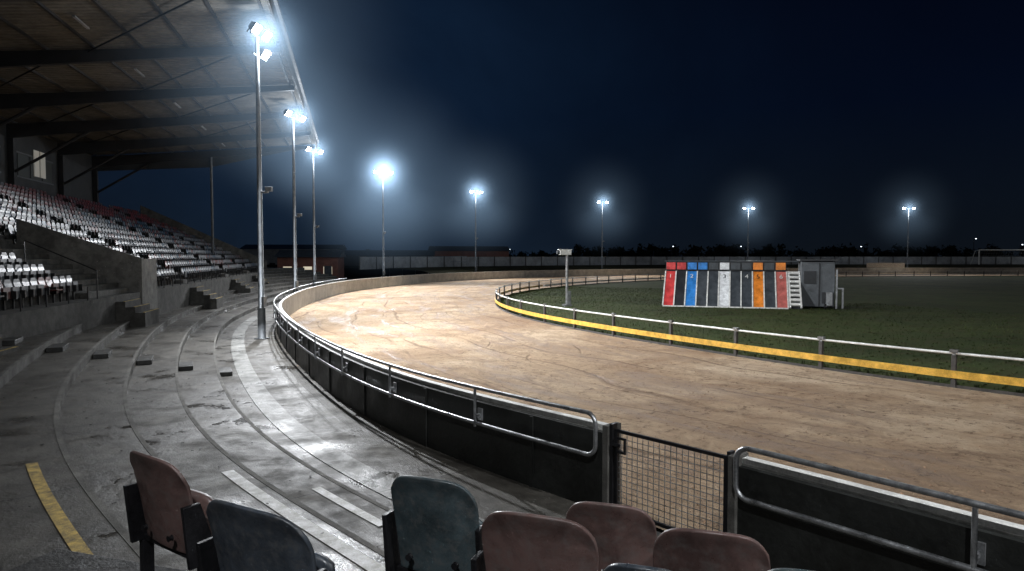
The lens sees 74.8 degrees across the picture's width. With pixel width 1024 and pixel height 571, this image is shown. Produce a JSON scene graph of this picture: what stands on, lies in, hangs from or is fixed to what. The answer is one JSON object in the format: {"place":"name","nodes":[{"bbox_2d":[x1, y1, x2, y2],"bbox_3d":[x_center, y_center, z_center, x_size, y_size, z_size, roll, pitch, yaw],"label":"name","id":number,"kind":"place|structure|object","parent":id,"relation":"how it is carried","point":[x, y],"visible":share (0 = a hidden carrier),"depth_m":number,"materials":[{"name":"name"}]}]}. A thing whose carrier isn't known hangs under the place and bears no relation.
{"place":"outdoors","nodes":[
{"label":"outdoors","id":0,"kind":"place"},
{"bbox_2d":[275,250,345,277],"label":"clubhouse shed","id":1,"kind":"structure","parent":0,"point":[330,262],"depth_m":79.71,"materials":[{"name":"brown brick"}]},
{"bbox_2d":[283,267,323,271],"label":"windows","id":2,"kind":"structure","parent":1,"relation":"in","point":[306,268],"depth_m":79.48,"materials":[{"name":"beige glass"}]},
{"bbox_2d":[324,266,331,275],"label":"door","id":3,"kind":"structure","parent":1,"relation":"in","point":[327,269],"depth_m":79.71,"materials":[{"name":"grey paint"}]},
{"bbox_2d":[344,275,664,532],"bbox_3d":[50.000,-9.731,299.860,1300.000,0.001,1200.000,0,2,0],"label":"ground","id":4,"kind":"structure","parent":0,"point":[376,276],"depth_m":103.96,"materials":[{"name":"grey concrete"}]},
{"bbox_2d":[8,549,185,570],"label":"seat platform","id":5,"kind":"structure","parent":4,"relation":"on","point":[60,560],"depth_m":4.09,"materials":[{"name":"concrete"}]},
{"bbox_2d":[123,450,213,570],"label":"stadium seat","id":6,"kind":"object","parent":5,"relation":"on","point":[166,505],"visible":0.94,"depth_m":3.31,"materials":[{"name":"red plastic"}]},
{"bbox_2d":[196,499,334,570],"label":"stadium seat","id":7,"kind":"object","parent":5,"relation":"on","point":[244,538],"visible":1,"depth_m":2.54,"materials":[{"name":"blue plastic"}]},
{"bbox_2d":[382,475,482,570],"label":"stadium seat","id":8,"kind":"object","parent":5,"relation":"on","point":[430,524],"visible":0.94,"depth_m":3.09,"materials":[{"name":"teal plastic"}]},
{"bbox_2d":[471,511,603,570],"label":"stadium seat","id":9,"kind":"object","parent":5,"relation":"on","point":[515,541],"visible":1,"depth_m":2.49,"materials":[{"name":"red plastic"}]},
{"bbox_2d":[566,501,656,570],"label":"stadium seat","id":10,"kind":"object","parent":5,"relation":"on","point":[623,534],"visible":0.65,"depth_m":2.96,"materials":[{"name":"red plastic"}]},
{"bbox_2d":[603,563,670,570],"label":"stadium seat","id":11,"kind":"object","parent":5,"relation":"on","point":[621,567],"visible":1,"depth_m":2.06,"materials":[{"name":"grey plastic"}]},
{"bbox_2d":[653,528,770,570],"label":"stadium seat","id":12,"kind":"object","parent":5,"relation":"on","point":[682,549],"visible":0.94,"depth_m":2.38,"materials":[{"name":"red plastic"}]},
{"bbox_2d":[768,568,812,570],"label":"stadium seat","id":13,"kind":"object","parent":5,"relation":"on","point":[784,569],"visible":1,"depth_m":2.06,"materials":[{"name":"teal plastic"}]},
{"bbox_2d":[0,120,268,354],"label":"grandstand","id":14,"kind":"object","parent":4,"relation":"on","point":[76,255],"visible":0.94,"depth_m":31.85,"materials":[{"name":"concrete"}]},
{"bbox_2d":[17,153,51,182],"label":"windows","id":15,"kind":"structure","parent":14,"relation":"in","point":[21,159],"depth_m":43.04,"materials":[{"name":"grey glass"}]},
{"bbox_2d":[33,150,45,178],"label":"lit windows","id":16,"kind":"structure","parent":14,"relation":"in","point":[40,171],"depth_m":44.06,"materials":[{"name":"white glass"}]},
{"bbox_2d":[0,0,314,202],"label":"rafters","id":17,"kind":"object","parent":14,"relation":"on","point":[23,58],"visible":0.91,"depth_m":40.30,"materials":[{"name":"metal"}]},
{"bbox_2d":[72,15,224,145],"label":"tube light fittings","id":18,"kind":"object","parent":17,"relation":"attached to","point":[75,17],"visible":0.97,"depth_m":31.45,"materials":[{"name":"white plastic"}]},
{"bbox_2d":[0,0,311,155],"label":"purlins","id":19,"kind":"object","parent":17,"relation":"attached to","point":[106,12],"visible":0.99,"depth_m":32.22,"materials":[{"name":"metal"}]},
{"bbox_2d":[0,0,314,155],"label":"roof sheets","id":20,"kind":"object","parent":19,"relation":"on","point":[194,23],"visible":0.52,"depth_m":31.98,"materials":[{"name":"grey metal"}]},
{"bbox_2d":[266,0,317,149],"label":"fascia","id":21,"kind":"structure","parent":20,"relation":"attached to","point":[274,14],"depth_m":31.86,"materials":[{"name":"grey metal"}]},
{"bbox_2d":[273,0,318,143],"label":"gutter","id":22,"kind":"object","parent":21,"relation":"attached to","point":[279,13],"visible":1,"depth_m":32.74,"materials":[{"name":"grey metal"}]},
{"bbox_2d":[98,151,286,170],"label":"end gable sheet","id":23,"kind":"object","parent":14,"relation":"attached to","point":[199,163],"visible":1,"depth_m":55.12,"materials":[{"name":"grey metal"}]},
{"bbox_2d":[210,157,213,253],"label":"end column","id":24,"kind":"structure","parent":14,"relation":"attached to","point":[211,196],"depth_m":55.45,"materials":[{"name":"grey metal"}]},
{"bbox_2d":[241,249,345,267],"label":"walls","id":25,"kind":"structure","parent":4,"relation":"on","point":[269,256],"depth_m":125.53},
{"bbox_2d":[239,245,346,249],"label":"roof","id":26,"kind":"structure","parent":25,"relation":"on","point":[297,246],"depth_m":127.53,"materials":[{"name":"grey paint"}]},
{"bbox_2d":[0,268,660,570],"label":"concrete terracing","id":27,"kind":"object","parent":4,"relation":"on","point":[221,403],"visible":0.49,"depth_m":10.37,"materials":[{"name":"grey concrete"}]},
{"bbox_2d":[247,21,274,338],"bbox_3d":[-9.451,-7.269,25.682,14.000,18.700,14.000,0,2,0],"label":"floodlight pole","id":28,"kind":"object","parent":27,"relation":"on","point":[255,28],"visible":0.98,"depth_m":25.82,"materials":[{"name":"metal"}]},
{"bbox_2d":[282,109,306,292],"bbox_3d":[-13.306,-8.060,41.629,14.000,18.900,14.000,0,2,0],"label":"floodlight pole","id":29,"kind":"object","parent":27,"relation":"on","point":[301,118],"visible":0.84,"depth_m":41.78,"materials":[{"name":"metal"}]},
{"bbox_2d":[304,146,323,286],"bbox_3d":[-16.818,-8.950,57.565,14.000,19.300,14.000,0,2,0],"label":"floodlight pole","id":30,"kind":"object","parent":27,"relation":"on","point":[319,151],"visible":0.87,"depth_m":57.76,"materials":[{"name":"metal"}]},
{"bbox_2d":[373,169,393,276],"bbox_3d":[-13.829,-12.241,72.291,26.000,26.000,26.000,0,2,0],"label":"floodlight pole","id":31,"kind":"object","parent":4,"relation":"on","point":[383,232],"visible":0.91,"depth_m":72.72,"materials":[{"name":"metal"}]},
{"bbox_2d":[344,255,432,275],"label":"walls","id":32,"kind":"structure","parent":4,"relation":"on","point":[351,260],"depth_m":114.46,"materials":[{"name":"brown brick"}]},
{"bbox_2d":[344,250,434,254],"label":"roof","id":33,"kind":"structure","parent":32,"relation":"on","point":[390,252],"depth_m":116.29,"materials":[{"name":"grey paint"}]},
{"bbox_2d":[433,251,508,256],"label":"walls","id":34,"kind":"structure","parent":4,"relation":"on","point":[478,253],"depth_m":121.03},
{"bbox_2d":[428,246,510,250],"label":"roof","id":35,"kind":"structure","parent":34,"relation":"on","point":[470,248],"depth_m":122.21,"materials":[{"name":"grey paint"}]},
{"bbox_2d":[365,242,1023,256],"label":"distant trees","id":36,"kind":"object","parent":4,"relation":"on","point":[768,251],"visible":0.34,"depth_m":211.06,"materials":[{"name":"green plant"}]},
{"bbox_2d":[737,465,1023,570],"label":"dark boards","id":37,"kind":"object","parent":4,"relation":"on","point":[784,541],"visible":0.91,"depth_m":6.19,"materials":[{"name":"black wood"}]},
{"bbox_2d":[733,446,1023,570],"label":"perimeter safety rail","id":38,"kind":"object","parent":37,"relation":"attached to","point":[977,552],"visible":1,"depth_m":5.75,"materials":[{"name":"metal"}]},
{"bbox_2d":[98,0,1023,256],"label":"sky","id":39,"kind":"structure","parent":0,"point":[828,119],"materials":[{"name":"blue"}]},
{"bbox_2d":[267,264,1023,273],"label":"grass embankment","id":40,"kind":"structure","parent":0,"point":[434,270],"depth_m":116.37,"materials":[{"name":"green plant"}]},
{"bbox_2d":[389,256,466,276],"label":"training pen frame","id":41,"kind":"object","parent":40,"relation":"on","point":[428,256],"visible":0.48,"depth_m":103.86,"materials":[{"name":"metal"}]},
{"bbox_2d":[469,190,483,271],"bbox_3d":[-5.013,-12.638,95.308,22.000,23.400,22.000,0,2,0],"label":"floodlight pole","id":42,"kind":"object","parent":40,"relation":"on","point":[470,191],"visible":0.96,"depth_m":95.66,"materials":[{"name":"metal"}]},
{"bbox_2d":[597,201,608,268],"bbox_3d":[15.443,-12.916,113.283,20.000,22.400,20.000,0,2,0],"label":"floodlight pole","id":43,"kind":"object","parent":40,"relation":"on","point":[602,235],"visible":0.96,"depth_m":113.74,"materials":[{"name":"metal"}]},
{"bbox_2d":[359,256,1023,269],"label":"boundary panel fence","id":44,"kind":"object","parent":40,"relation":"on","point":[389,262],"visible":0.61,"depth_m":125.31,"materials":[{"name":"grey metal"}]},
{"bbox_2d":[743,207,754,260],"bbox_3d":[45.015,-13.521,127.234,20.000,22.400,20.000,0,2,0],"label":"floodlight pole","id":45,"kind":"object","parent":40,"relation":"on","point":[748,228],"visible":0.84,"depth_m":127.55,"materials":[{"name":"metal"}]},
{"bbox_2d":[867,263,904,267],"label":"advertising hoarding","id":46,"kind":"object","parent":40,"relation":"on","point":[885,265],"visible":1,"depth_m":124.56,"materials":[{"name":"white paint"}]},
{"bbox_2d":[903,207,915,267],"bbox_3d":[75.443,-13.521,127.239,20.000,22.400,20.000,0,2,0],"label":"floodlight pole","id":47,"kind":"object","parent":40,"relation":"on","point":[908,232],"visible":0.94,"depth_m":127.59,"materials":[{"name":"metal"}]},
{"bbox_2d":[971,249,1023,263],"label":"football goal","id":48,"kind":"object","parent":40,"relation":"on","point":[979,255],"visible":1,"depth_m":134.02,"materials":[{"name":"white paint"}]},
{"bbox_2d":[289,273,1023,531],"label":"sand race track","id":49,"kind":"structure","parent":0,"point":[974,473],"depth_m":15.21,"materials":[{"name":"beige sand"}]},
{"bbox_2d":[277,302,601,502],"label":"dark boards","id":50,"kind":"object","parent":49,"relation":"on","point":[572,476],"visible":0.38,"depth_m":10.31,"materials":[{"name":"black wood"}]},
{"bbox_2d":[277,316,533,487],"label":"board battens","id":51,"kind":"object","parent":50,"relation":"attached to","point":[531,433],"visible":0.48,"depth_m":11.25,"materials":[{"name":"black wood"}]},
{"bbox_2d":[273,278,597,456],"bbox_3d":[-9.191,0.784,33.457,4.880,0.617,54.193,-1,3,-17],"label":"perimeter safety rail","id":52,"kind":"object","parent":50,"relation":"on","point":[479,415],"visible":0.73,"depth_m":10.48,"materials":[{"name":"metal"}]},
{"bbox_2d":[279,268,1023,429],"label":"concrete face","id":53,"kind":"object","parent":49,"relation":"on","point":[292,304],"visible":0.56,"depth_m":86.63},
{"bbox_2d":[279,269,612,427],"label":"coping","id":54,"kind":"object","parent":53,"relation":"on","point":[565,416],"visible":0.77,"depth_m":10.96,"materials":[{"name":"white paint"}]},
{"bbox_2d":[296,309,1022,529],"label":"sand clods","id":55,"kind":"object","parent":49,"relation":"on","point":[674,394],"visible":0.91,"depth_m":15.56,"materials":[{"name":"beige sand"}]},
{"bbox_2d":[602,422,748,533],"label":"end piers","id":56,"kind":"structure","parent":49,"relation":"on","point":[732,512],"depth_m":8.25,"materials":[{"name":"metal"}]},
{"bbox_2d":[609,422,734,531],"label":"gate","id":57,"kind":"structure","parent":56,"relation":"attached to","point":[614,451],"depth_m":7.76,"materials":[{"name":"black metal"}]},
{"bbox_2d":[742,463,1023,539],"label":"concrete face","id":58,"kind":"object","parent":49,"relation":"on","point":[907,507],"visible":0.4,"depth_m":5.96},
{"bbox_2d":[742,456,1023,535],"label":"coping","id":59,"kind":"object","parent":58,"relation":"on","point":[984,520],"visible":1,"depth_m":5.99,"materials":[{"name":"white paint"}]},
{"bbox_2d":[497,276,1023,392],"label":"infield grass ground","id":60,"kind":"structure","parent":0,"point":[1000,295],"depth_m":34.04,"materials":[{"name":"green plant"}]},
{"bbox_2d":[556,249,571,305],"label":"photo finish camera post","id":61,"kind":"object","parent":60,"relation":"on","point":[566,252],"visible":1,"depth_m":43.10,"materials":[{"name":"metal"}]},
{"bbox_2d":[662,259,843,308],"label":"greyhound starting traps","id":62,"kind":"object","parent":60,"relation":"on","point":[752,284],"visible":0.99,"depth_m":42.44,"materials":[{"name":"red paint"}]},
{"bbox_2d":[663,262,685,304],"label":"door panels red","id":63,"kind":"structure","parent":62,"relation":"in","point":[670,282],"depth_m":44.15,"materials":[{"name":"paint"}]},
{"bbox_2d":[674,271,685,305],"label":"starting trap panel","id":64,"kind":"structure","parent":62,"relation":"in","point":[681,275],"depth_m":43.60,"materials":[{"name":"paint"}]},
{"bbox_2d":[685,263,707,305],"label":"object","id":65,"kind":"structure","parent":62,"relation":"in","point":[691,282],"depth_m":43.70,"materials":[{"name":"paint"}]},
{"bbox_2d":[719,263,728,306],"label":"door panels white","id":66,"kind":"structure","parent":62,"relation":"in","point":[724,282],"depth_m":42.88,"materials":[{"name":"paint"}]},
{"bbox_2d":[696,263,775,307],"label":"door panels grey","id":67,"kind":"structure","parent":62,"relation":"in","point":[702,275],"depth_m":42.70,"materials":[{"name":"paint"}]},
{"bbox_2d":[753,263,785,306],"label":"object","id":68,"kind":"structure","parent":62,"relation":"in","point":[758,300],"depth_m":42.43,"materials":[{"name":"paint"}]},
{"bbox_2d":[776,272,787,307],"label":"door panels pink","id":69,"kind":"structure","parent":62,"relation":"in","point":[781,287],"depth_m":41.67,"materials":[{"name":"paint"}]},
{"bbox_2d":[495,270,1023,396],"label":"running rail","id":70,"kind":"object","parent":60,"relation":"on","point":[953,374],"visible":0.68,"depth_m":20.48,"materials":[{"name":"white paint"}]}
]}

